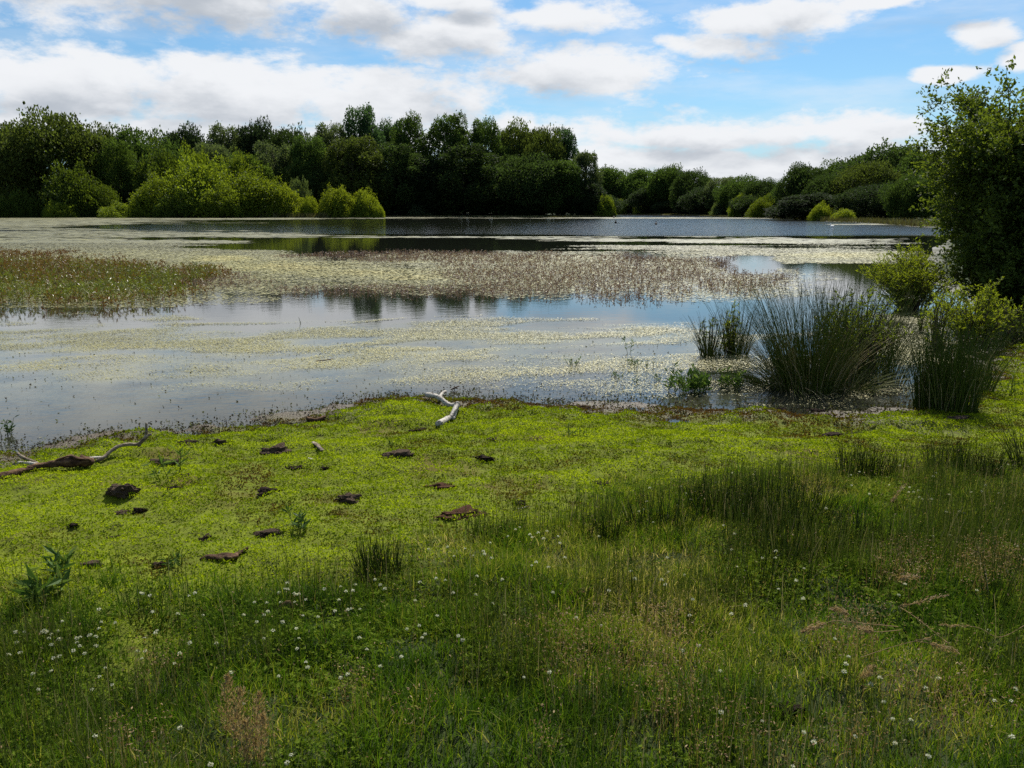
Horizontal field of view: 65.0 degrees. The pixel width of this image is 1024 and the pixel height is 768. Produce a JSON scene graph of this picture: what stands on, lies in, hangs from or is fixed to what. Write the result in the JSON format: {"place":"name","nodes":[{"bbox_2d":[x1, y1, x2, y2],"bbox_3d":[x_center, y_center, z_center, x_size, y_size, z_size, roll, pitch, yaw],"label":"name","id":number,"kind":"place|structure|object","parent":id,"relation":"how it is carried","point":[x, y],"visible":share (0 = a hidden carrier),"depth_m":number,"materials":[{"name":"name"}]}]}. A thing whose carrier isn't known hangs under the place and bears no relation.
{"place":"outdoors","nodes":[
{"label":"outdoors","id":0,"kind":"place"},
{"bbox_2d":[0,214,1022,451],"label":"water","id":1,"kind":"structure","parent":0,"point":[105,403],"depth_m":12.68,"materials":[{"name":"liquid"}]},
{"bbox_2d":[0,247,239,310],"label":"water weed","id":2,"kind":"object","parent":1,"relation":"on","point":[32,268],"visible":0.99,"depth_m":19.32,"materials":[{"name":"plant"}]},
{"bbox_2d":[154,248,800,302],"bbox_3d":[-0.831,-3.808,25.512,19.087,0.206,20.434,0,12,0],"label":"water weed","id":3,"kind":"object","parent":1,"relation":"on","point":[526,272],"visible":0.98,"depth_m":21.70,"materials":[{"name":"plant"}]},
{"bbox_2d":[0,217,994,406],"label":"floating algae","id":4,"kind":"object","parent":1,"relation":"on","point":[91,243],"visible":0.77,"depth_m":23.80,"materials":[{"name":"plant"}]},
{"bbox_2d":[0,340,1023,460],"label":"waterline weed","id":5,"kind":"object","parent":1,"relation":"on","point":[562,401],"visible":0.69,"depth_m":7.41,"materials":[{"name":"plant"}]},
{"bbox_2d":[218,211,939,226],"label":"reeds","id":6,"kind":"object","parent":1,"relation":"on","point":[907,222],"visible":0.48,"depth_m":162.07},
{"bbox_2d":[661,361,711,392],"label":"water plant","id":7,"kind":"object","parent":1,"relation":"on","point":[695,379],"visible":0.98,"depth_m":8.04,"materials":[{"name":"green plant"}]},
{"bbox_2d":[684,312,739,358],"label":"rush clump","id":8,"kind":"object","parent":1,"relation":"in","point":[708,351],"visible":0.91,"depth_m":9.89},
{"bbox_2d":[698,288,767,355],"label":"rush clump","id":9,"kind":"object","parent":1,"relation":"in","point":[736,350],"visible":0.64,"depth_m":10.08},
{"bbox_2d":[696,274,912,394],"bbox_3d":[2.932,-0.520,8.144,2.083,1.211,1.952,0,12,0],"label":"rush clump","id":10,"kind":"object","parent":1,"relation":"on","point":[821,347],"visible":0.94,"depth_m":8.00,"materials":[{"name":"plant"}]},
{"bbox_2d":[817,287,912,377],"bbox_3d":[3.782,-0.551,8.713,0.998,1.066,1.031,5,13,23],"label":"clump","id":11,"kind":"object","parent":1,"relation":"on","point":[878,327],"visible":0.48,"depth_m":8.63,"materials":[{"name":"green plant"}]},
{"bbox_2d":[797,277,952,370],"bbox_3d":[4.012,-0.703,9.301,1.728,1.074,1.705,0,12,0],"label":"rush clump","id":12,"kind":"object","parent":1,"relation":"on","point":[888,327],"visible":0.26,"depth_m":9.16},
{"bbox_2d":[870,319,952,385],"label":"rush clump","id":13,"kind":"object","parent":1,"relation":"on","point":[895,372],"visible":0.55,"depth_m":8.43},
{"bbox_2d":[0,432,1023,767],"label":"meadow grass","id":14,"kind":"structure","parent":0,"point":[502,560],"depth_m":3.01,"materials":[{"name":"plant"}]},
{"bbox_2d":[0,213,1023,767],"bbox_3d":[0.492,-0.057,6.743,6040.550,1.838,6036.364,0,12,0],"label":"ground","id":15,"kind":"structure","parent":0,"point":[206,509],"depth_m":4.10,"materials":[{"name":"plant"}]},
{"bbox_2d":[7,186,30,217],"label":"bush","id":16,"kind":"object","parent":15,"relation":"on","point":[17,201],"visible":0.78,"depth_m":164.34,"materials":[{"name":"green plant"}]},
{"bbox_2d":[8,562,74,605],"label":"seedling","id":17,"kind":"object","parent":15,"relation":"on","point":[30,583],"visible":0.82,"depth_m":3.47,"materials":[{"name":"plant"}]},
{"bbox_2d":[0,101,114,204],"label":"tree","id":18,"kind":"object","parent":15,"relation":"on","point":[30,151],"visible":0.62,"depth_m":170.31,"materials":[{"name":"green plant"}]},
{"bbox_2d":[39,542,77,576],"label":"seedling","id":19,"kind":"object","parent":15,"relation":"on","point":[51,563],"visible":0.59,"depth_m":3.74,"materials":[{"name":"plant"}]},
{"bbox_2d":[26,454,94,467],"bbox_3d":[-3.044,0.531,5.426,0.406,0.114,0.154,-7,14,-29],"label":"rotten log","id":20,"kind":"object","parent":15,"relation":"on","point":[71,460],"visible":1,"depth_m":5.40,"materials":[{"name":"brown wood"}]},
{"bbox_2d":[42,198,79,217],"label":"bush","id":21,"kind":"object","parent":15,"relation":"on","point":[56,210],"visible":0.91,"depth_m":161.02,"materials":[{"name":"green plant"}]},
{"bbox_2d":[36,157,104,217],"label":"bush","id":22,"kind":"object","parent":15,"relation":"on","point":[69,189],"visible":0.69,"depth_m":164.59,"materials":[{"name":"green plant"}]},
{"bbox_2d":[85,178,122,217],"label":"bush","id":23,"kind":"object","parent":15,"relation":"on","point":[106,201],"visible":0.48,"depth_m":167.93,"materials":[{"name":"green plant"}]},
{"bbox_2d":[89,135,137,205],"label":"tree","id":24,"kind":"object","parent":15,"relation":"on","point":[108,174],"visible":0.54,"depth_m":175.67,"materials":[{"name":"green plant"}]},
{"bbox_2d":[96,200,143,217],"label":"bush","id":25,"kind":"object","parent":15,"relation":"on","point":[122,211],"visible":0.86,"depth_m":160.39,"materials":[{"name":"green plant"}]},
{"bbox_2d":[104,483,140,498],"bbox_3d":[-2.377,0.649,4.910,0.221,0.106,0.157,1,12,2],"label":"peat clod","id":26,"kind":"object","parent":15,"relation":"on","point":[118,491],"visible":0.94,"depth_m":4.86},
{"bbox_2d":[102,122,186,185],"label":"tree","id":27,"kind":"object","parent":15,"relation":"on","point":[138,144],"visible":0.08,"depth_m":191.87,"materials":[{"name":"green plant"}]},
{"bbox_2d":[126,168,176,217],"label":"bush","id":28,"kind":"object","parent":15,"relation":"on","point":[146,198],"visible":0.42,"depth_m":162.87,"materials":[{"name":"green plant"}]},
{"bbox_2d":[121,146,184,191],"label":"tree","id":29,"kind":"object","parent":15,"relation":"on","point":[135,167],"visible":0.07,"depth_m":176.07,"materials":[{"name":"green plant"}]},
{"bbox_2d":[128,136,178,200],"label":"bush","id":30,"kind":"object","parent":15,"relation":"on","point":[164,165],"visible":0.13,"depth_m":173.19,"materials":[{"name":"green plant"}]},
{"bbox_2d":[148,189,210,217],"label":"bush","id":31,"kind":"object","parent":15,"relation":"on","point":[166,206],"visible":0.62,"depth_m":159.54,"materials":[{"name":"green plant"}]},
{"bbox_2d":[162,120,206,159],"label":"tree","id":32,"kind":"object","parent":15,"relation":"on","point":[191,138],"visible":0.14,"depth_m":211.08,"materials":[{"name":"green plant"}]},
{"bbox_2d":[158,151,239,217],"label":"bush","id":33,"kind":"object","parent":15,"relation":"on","point":[197,179],"visible":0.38,"depth_m":163.89,"materials":[{"name":"green plant"}]},
{"bbox_2d":[190,140,233,168],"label":"tree","id":34,"kind":"object","parent":15,"relation":"on","point":[209,149],"visible":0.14,"depth_m":183.61,"materials":[{"name":"green plant"}]},
{"bbox_2d":[200,120,243,158],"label":"tree","id":35,"kind":"object","parent":15,"relation":"on","point":[221,138],"visible":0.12,"depth_m":197.59,"materials":[{"name":"green plant"}]},
{"bbox_2d":[213,672,237,747],"bbox_3d":[-0.864,1.012,2.440,0.061,0.299,0.064,0,12,0],"label":"grass plume","id":36,"kind":"object","parent":15,"relation":"on","point":[227,678],"depth_m":2.43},
{"bbox_2d":[194,177,264,217],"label":"bush","id":37,"kind":"object","parent":15,"relation":"on","point":[220,204],"visible":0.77,"depth_m":159.32,"materials":[{"name":"green plant"}]},
{"bbox_2d":[235,717,258,765],"bbox_3d":[-0.763,1.062,2.314,0.068,0.230,0.074,0,12,0],"label":"grass plume","id":38,"kind":"object","parent":15,"relation":"on","point":[245,724],"depth_m":2.31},
{"bbox_2d":[215,150,279,184],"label":"tree","id":39,"kind":"object","parent":15,"relation":"on","point":[269,172],"visible":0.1,"depth_m":174.33,"materials":[{"name":"green plant"}]},
{"bbox_2d":[229,115,276,163],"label":"tree","id":40,"kind":"object","parent":15,"relation":"on","point":[249,138],"visible":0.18,"depth_m":202.10,"materials":[{"name":"green plant"}]},
{"bbox_2d":[222,164,299,217],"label":"bush","id":41,"kind":"object","parent":15,"relation":"on","point":[254,186],"visible":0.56,"depth_m":162.33,"materials":[{"name":"green plant"}]},
{"bbox_2d":[252,138,294,189],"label":"tree","id":42,"kind":"object","parent":15,"relation":"on","point":[279,161],"visible":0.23,"depth_m":180.74,"materials":[{"name":"green plant"}]},
{"bbox_2d":[257,180,302,217],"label":"bush","id":43,"kind":"object","parent":15,"relation":"on","point":[289,201],"visible":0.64,"depth_m":163.56,"materials":[{"name":"green plant"}]},
{"bbox_2d":[265,121,311,182],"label":"tree","id":44,"kind":"object","parent":15,"relation":"on","point":[279,138],"visible":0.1,"depth_m":201.63,"materials":[{"name":"green plant"}]},
{"bbox_2d":[278,133,340,202],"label":"tree","id":45,"kind":"object","parent":15,"relation":"on","point":[303,148],"visible":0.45,"depth_m":178.14,"materials":[{"name":"green plant"}]},
{"bbox_2d":[286,159,351,204],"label":"tree","id":46,"kind":"object","parent":15,"relation":"on","point":[317,187],"visible":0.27,"depth_m":176.38,"materials":[{"name":"green plant"}]},
{"bbox_2d":[304,120,350,160],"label":"tree","id":47,"kind":"object","parent":15,"relation":"on","point":[322,132],"visible":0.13,"depth_m":185.54,"materials":[{"name":"green plant"}]},
{"bbox_2d":[316,182,354,217],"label":"bush","id":48,"kind":"object","parent":15,"relation":"on","point":[336,201],"visible":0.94,"depth_m":164.04,"materials":[{"name":"green plant"}]},
{"bbox_2d":[315,133,391,209],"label":"tree","id":49,"kind":"object","parent":15,"relation":"on","point":[352,148],"visible":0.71,"depth_m":176.11,"materials":[{"name":"green plant"}]},
{"bbox_2d":[339,102,385,189],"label":"tree","id":50,"kind":"object","parent":15,"relation":"on","point":[366,125],"visible":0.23,"depth_m":185.44,"materials":[{"name":"green plant"}]},
{"bbox_2d":[350,187,381,217],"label":"bush","id":51,"kind":"object","parent":15,"relation":"on","point":[363,205],"visible":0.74,"depth_m":165.23,"materials":[{"name":"green plant"}]},
{"bbox_2d":[338,526,410,582],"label":"rush tuft","id":52,"kind":"object","parent":15,"relation":"on","point":[384,560],"visible":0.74,"depth_m":3.75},
{"bbox_2d":[363,140,421,215],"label":"tree","id":53,"kind":"object","parent":15,"relation":"on","point":[401,164],"visible":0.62,"depth_m":180.12,"materials":[{"name":"green plant"}]},
{"bbox_2d":[389,110,433,182],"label":"tree","id":54,"kind":"object","parent":15,"relation":"on","point":[405,132],"visible":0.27,"depth_m":188.22,"materials":[{"name":"green plant"}]},
{"bbox_2d":[391,156,461,215],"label":"tree","id":55,"kind":"object","parent":15,"relation":"on","point":[426,171],"visible":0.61,"depth_m":180.60,"materials":[{"name":"green plant"}]},
{"bbox_2d":[425,390,459,425],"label":"driftwood branch","id":56,"kind":"object","parent":15,"relation":"on","point":[453,413],"visible":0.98,"depth_m":7.01,"materials":[{"name":"white wood"}]},
{"bbox_2d":[423,110,471,213],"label":"tree","id":57,"kind":"object","parent":15,"relation":"on","point":[453,133],"visible":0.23,"depth_m":187.43,"materials":[{"name":"green plant"}]},
{"bbox_2d":[422,139,503,215],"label":"tree","id":58,"kind":"object","parent":15,"relation":"on","point":[480,161],"visible":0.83,"depth_m":180.14,"materials":[{"name":"green plant"}]},
{"bbox_2d":[468,115,509,184],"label":"tree","id":59,"kind":"object","parent":15,"relation":"on","point":[485,134],"visible":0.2,"depth_m":189.87,"materials":[{"name":"green plant"}]},
{"bbox_2d":[0,320,1023,719],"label":"moss","id":60,"kind":"object","parent":15,"relation":"on","point":[666,430],"visible":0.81,"depth_m":5.56,"materials":[{"name":"green plant"}]},
{"bbox_2d":[0,455,1023,767],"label":"clover leaves","id":61,"kind":"object","parent":15,"relation":"on","point":[566,741],"visible":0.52,"depth_m":3.23,"materials":[{"name":"green plant"}]},
{"bbox_2d":[488,116,536,164],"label":"tree","id":62,"kind":"object","parent":15,"relation":"on","point":[507,134],"visible":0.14,"depth_m":193.08,"materials":[{"name":"green plant"}]},
{"bbox_2d":[479,150,564,215],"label":"tree","id":63,"kind":"object","parent":15,"relation":"on","point":[533,180],"visible":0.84,"depth_m":179.70,"materials":[{"name":"green plant"}]},
{"bbox_2d":[512,122,567,176],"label":"tree","id":64,"kind":"object","parent":15,"relation":"on","point":[541,139],"visible":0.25,"depth_m":189.01,"materials":[{"name":"green plant"}]},
{"bbox_2d":[529,159,587,215],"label":"tree","id":65,"kind":"object","parent":15,"relation":"on","point":[571,170],"visible":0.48,"depth_m":181.72,"materials":[{"name":"green plant"}]},
{"bbox_2d":[551,124,578,214],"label":"tree","id":66,"kind":"object","parent":15,"relation":"on","point":[568,139],"visible":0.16,"depth_m":192.74,"materials":[{"name":"green plant"}]},
{"bbox_2d":[551,179,619,215],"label":"bush","id":67,"kind":"object","parent":15,"relation":"on","point":[592,186],"visible":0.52,"depth_m":182.45,"materials":[{"name":"green plant"}]},
{"bbox_2d":[571,149,603,212],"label":"tree","id":68,"kind":"object","parent":15,"relation":"on","point":[583,160],"visible":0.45,"depth_m":185.77,"materials":[{"name":"green plant"}]},
{"bbox_2d":[573,501,627,547],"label":"rush tuft","id":69,"kind":"object","parent":15,"relation":"on","point":[604,529],"visible":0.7,"depth_m":4.12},
{"bbox_2d":[597,164,628,195],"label":"tree","id":70,"kind":"object","parent":15,"relation":"on","point":[611,176],"visible":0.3,"depth_m":276.27,"materials":[{"name":"green plant"}]},
{"bbox_2d":[615,168,653,208],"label":"tree","id":71,"kind":"object","parent":15,"relation":"on","point":[633,180],"visible":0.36,"depth_m":266.56,"materials":[{"name":"green plant"}]},
{"bbox_2d":[625,185,668,212],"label":"tree","id":72,"kind":"object","parent":15,"relation":"on","point":[635,197],"visible":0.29,"depth_m":251.75,"materials":[{"name":"green plant"}]},
{"bbox_2d":[614,486,700,541],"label":"rush tuft","id":73,"kind":"object","parent":15,"relation":"on","point":[640,519],"visible":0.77,"depth_m":4.24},
{"bbox_2d":[639,162,688,213],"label":"tree","id":74,"kind":"object","parent":15,"relation":"on","point":[660,180],"visible":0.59,"depth_m":246.83,"materials":[{"name":"green plant"}]},
{"bbox_2d":[669,166,714,213],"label":"tree","id":75,"kind":"object","parent":15,"relation":"on","point":[685,182],"visible":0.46,"depth_m":228.17,"materials":[{"name":"green plant"}]},
{"bbox_2d":[677,186,717,214],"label":"tree","id":76,"kind":"object","parent":15,"relation":"on","point":[691,201],"visible":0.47,"depth_m":212.74,"materials":[{"name":"green plant"}]},
{"bbox_2d":[698,176,733,214],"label":"tree","id":77,"kind":"object","parent":15,"relation":"on","point":[710,185],"visible":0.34,"depth_m":209.26,"materials":[{"name":"green plant"}]},
{"bbox_2d":[678,467,765,526],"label":"rush tuft","id":78,"kind":"object","parent":15,"relation":"on","point":[708,494],"visible":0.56,"depth_m":4.48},
{"bbox_2d":[712,173,761,209],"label":"tree","id":79,"kind":"object","parent":15,"relation":"on","point":[735,185],"visible":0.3,"depth_m":194.50,"materials":[{"name":"green plant"}]},
{"bbox_2d":[741,177,776,203],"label":"tree","id":80,"kind":"object","parent":15,"relation":"on","point":[763,185],"visible":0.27,"depth_m":175.53,"materials":[{"name":"green plant"}]},
{"bbox_2d":[745,193,775,217],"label":"bush","id":81,"kind":"object","parent":15,"relation":"on","point":[755,209],"visible":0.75,"depth_m":159.24,"materials":[{"name":"green plant"}]},
{"bbox_2d":[685,346,849,402],"bbox_3d":[2.564,0.075,8.269,1.998,1.107,1.995,12,17,44],"label":"rush clump","id":82,"kind":"object","parent":15,"relation":"on","point":[754,382],"visible":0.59,"depth_m":8.24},
{"bbox_2d":[713,521,833,601],"bbox_3d":[1.176,0.811,3.666,0.518,0.229,0.486,0,12,0],"label":"rush tuft","id":83,"kind":"object","parent":15,"relation":"on","point":[766,564],"visible":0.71,"depth_m":3.63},
{"bbox_2d":[724,460,858,531],"bbox_3d":[1.498,0.645,4.428,0.688,0.301,0.667,-12,17,-43],"label":"rush tuft","id":84,"kind":"object","parent":15,"relation":"on","point":[789,486],"visible":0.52,"depth_m":4.42,"materials":[{"name":"plant"}]},
{"bbox_2d":[741,495,853,561],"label":"rush tuft","id":85,"kind":"object","parent":15,"relation":"on","point":[787,537],"visible":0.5,"depth_m":4.01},
{"bbox_2d":[762,194,833,219],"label":"bush","id":86,"kind":"object","parent":15,"relation":"on","point":[779,212],"visible":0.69,"depth_m":126.72,"materials":[{"name":"green plant"}]},
{"bbox_2d":[772,161,831,213],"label":"tree","id":87,"kind":"object","parent":15,"relation":"on","point":[797,179],"visible":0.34,"depth_m":143.65,"materials":[{"name":"green plant"}]},
{"bbox_2d":[801,170,863,195],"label":"tree","id":88,"kind":"object","parent":15,"relation":"on","point":[822,183],"visible":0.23,"depth_m":136.83,"materials":[{"name":"green plant"}]},
{"bbox_2d":[790,356,910,400],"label":"rush clump","id":89,"kind":"object","parent":15,"relation":"on","point":[852,387],"visible":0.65,"depth_m":7.99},
{"bbox_2d":[822,435,903,481],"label":"rush tuft","id":90,"kind":"object","parent":15,"relation":"on","point":[865,467],"visible":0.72,"depth_m":5.26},
{"bbox_2d":[830,499,896,546],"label":"rush tuft","id":91,"kind":"object","parent":15,"relation":"on","point":[856,523],"visible":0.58,"depth_m":4.14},
{"bbox_2d":[823,157,905,196],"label":"tree","id":92,"kind":"object","parent":15,"relation":"on","point":[868,173],"visible":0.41,"depth_m":130.97,"materials":[{"name":"green plant"}]},
{"bbox_2d":[828,180,902,218],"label":"tree","id":93,"kind":"object","parent":15,"relation":"on","point":[866,203],"visible":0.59,"depth_m":117.20,"materials":[{"name":"green plant"}]},
{"bbox_2d":[832,137,920,186],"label":"tree","id":94,"kind":"object","parent":15,"relation":"on","point":[895,154],"visible":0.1,"depth_m":140.27,"materials":[{"name":"green plant"}]},
{"bbox_2d":[877,171,944,221],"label":"tree","id":95,"kind":"object","parent":15,"relation":"on","point":[897,202],"visible":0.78,"depth_m":99.80,"materials":[{"name":"green plant"}]},
{"bbox_2d":[856,241,972,310],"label":"shrub","id":96,"kind":"object","parent":15,"relation":"on","point":[924,275],"visible":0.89,"depth_m":14.39,"materials":[{"name":"green plant"}]},
{"bbox_2d":[892,150,952,178],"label":"tree","id":97,"kind":"object","parent":15,"relation":"on","point":[905,165],"visible":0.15,"depth_m":134.34,"materials":[{"name":"green plant"}]},
{"bbox_2d":[919,278,969,350],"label":"shrub","id":98,"kind":"object","parent":15,"relation":"on","point":[938,304],"visible":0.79,"depth_m":10.24,"materials":[{"name":"green plant"}]},
{"bbox_2d":[914,428,987,469],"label":"rush tuft","id":99,"kind":"object","parent":15,"relation":"on","point":[948,448],"visible":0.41,"depth_m":5.42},
{"bbox_2d":[892,319,1018,413],"bbox_3d":[3.908,-0.163,7.229,1.010,0.854,0.925,-4,13,-18],"label":"rush clump","id":100,"kind":"object","parent":15,"relation":"on","point":[941,386],"visible":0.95,"depth_m":7.10,"materials":[{"name":"plant"}]},
{"bbox_2d":[905,55,1023,312],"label":"tree","id":101,"kind":"object","parent":15,"relation":"on","point":[981,176],"visible":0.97,"depth_m":13.49,"materials":[{"name":"green plant"}]},
{"bbox_2d":[932,276,1023,347],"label":"shrub","id":102,"kind":"object","parent":15,"relation":"on","point":[982,308],"visible":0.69,"depth_m":10.55,"materials":[{"name":"green plant"}]},
{"bbox_2d":[942,437,1015,478],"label":"rush tuft","id":103,"kind":"object","parent":15,"relation":"on","point":[976,461],"visible":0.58,"depth_m":5.19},
{"bbox_2d":[937,330,1023,392],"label":"rush clump","id":104,"kind":"object","parent":15,"relation":"on","point":[997,380],"visible":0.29,"depth_m":7.79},
{"bbox_2d":[966,503,1023,619],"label":"rush tuft","id":105,"kind":"object","parent":15,"relation":"on","point":[985,578],"visible":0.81,"depth_m":3.36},
{"bbox_2d":[975,410,1023,469],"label":"rush clump","id":106,"kind":"object","parent":15,"relation":"on","point":[1018,456],"visible":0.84,"depth_m":5.41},
{"bbox_2d":[989,296,1023,344],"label":"shrub","id":107,"kind":"object","parent":15,"relation":"on","point":[1020,333],"visible":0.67,"depth_m":10.82,"materials":[{"name":"green plant"}]},
{"bbox_2d":[0,0,1023,183],"label":"sky","id":108,"kind":"structure","parent":0,"point":[734,88],"materials":[{"name":"blue"}]},
{"bbox_2d":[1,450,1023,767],"bbox_3d":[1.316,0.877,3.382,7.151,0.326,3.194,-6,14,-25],"label":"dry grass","id":109,"kind":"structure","parent":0,"point":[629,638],"depth_m":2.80,"materials":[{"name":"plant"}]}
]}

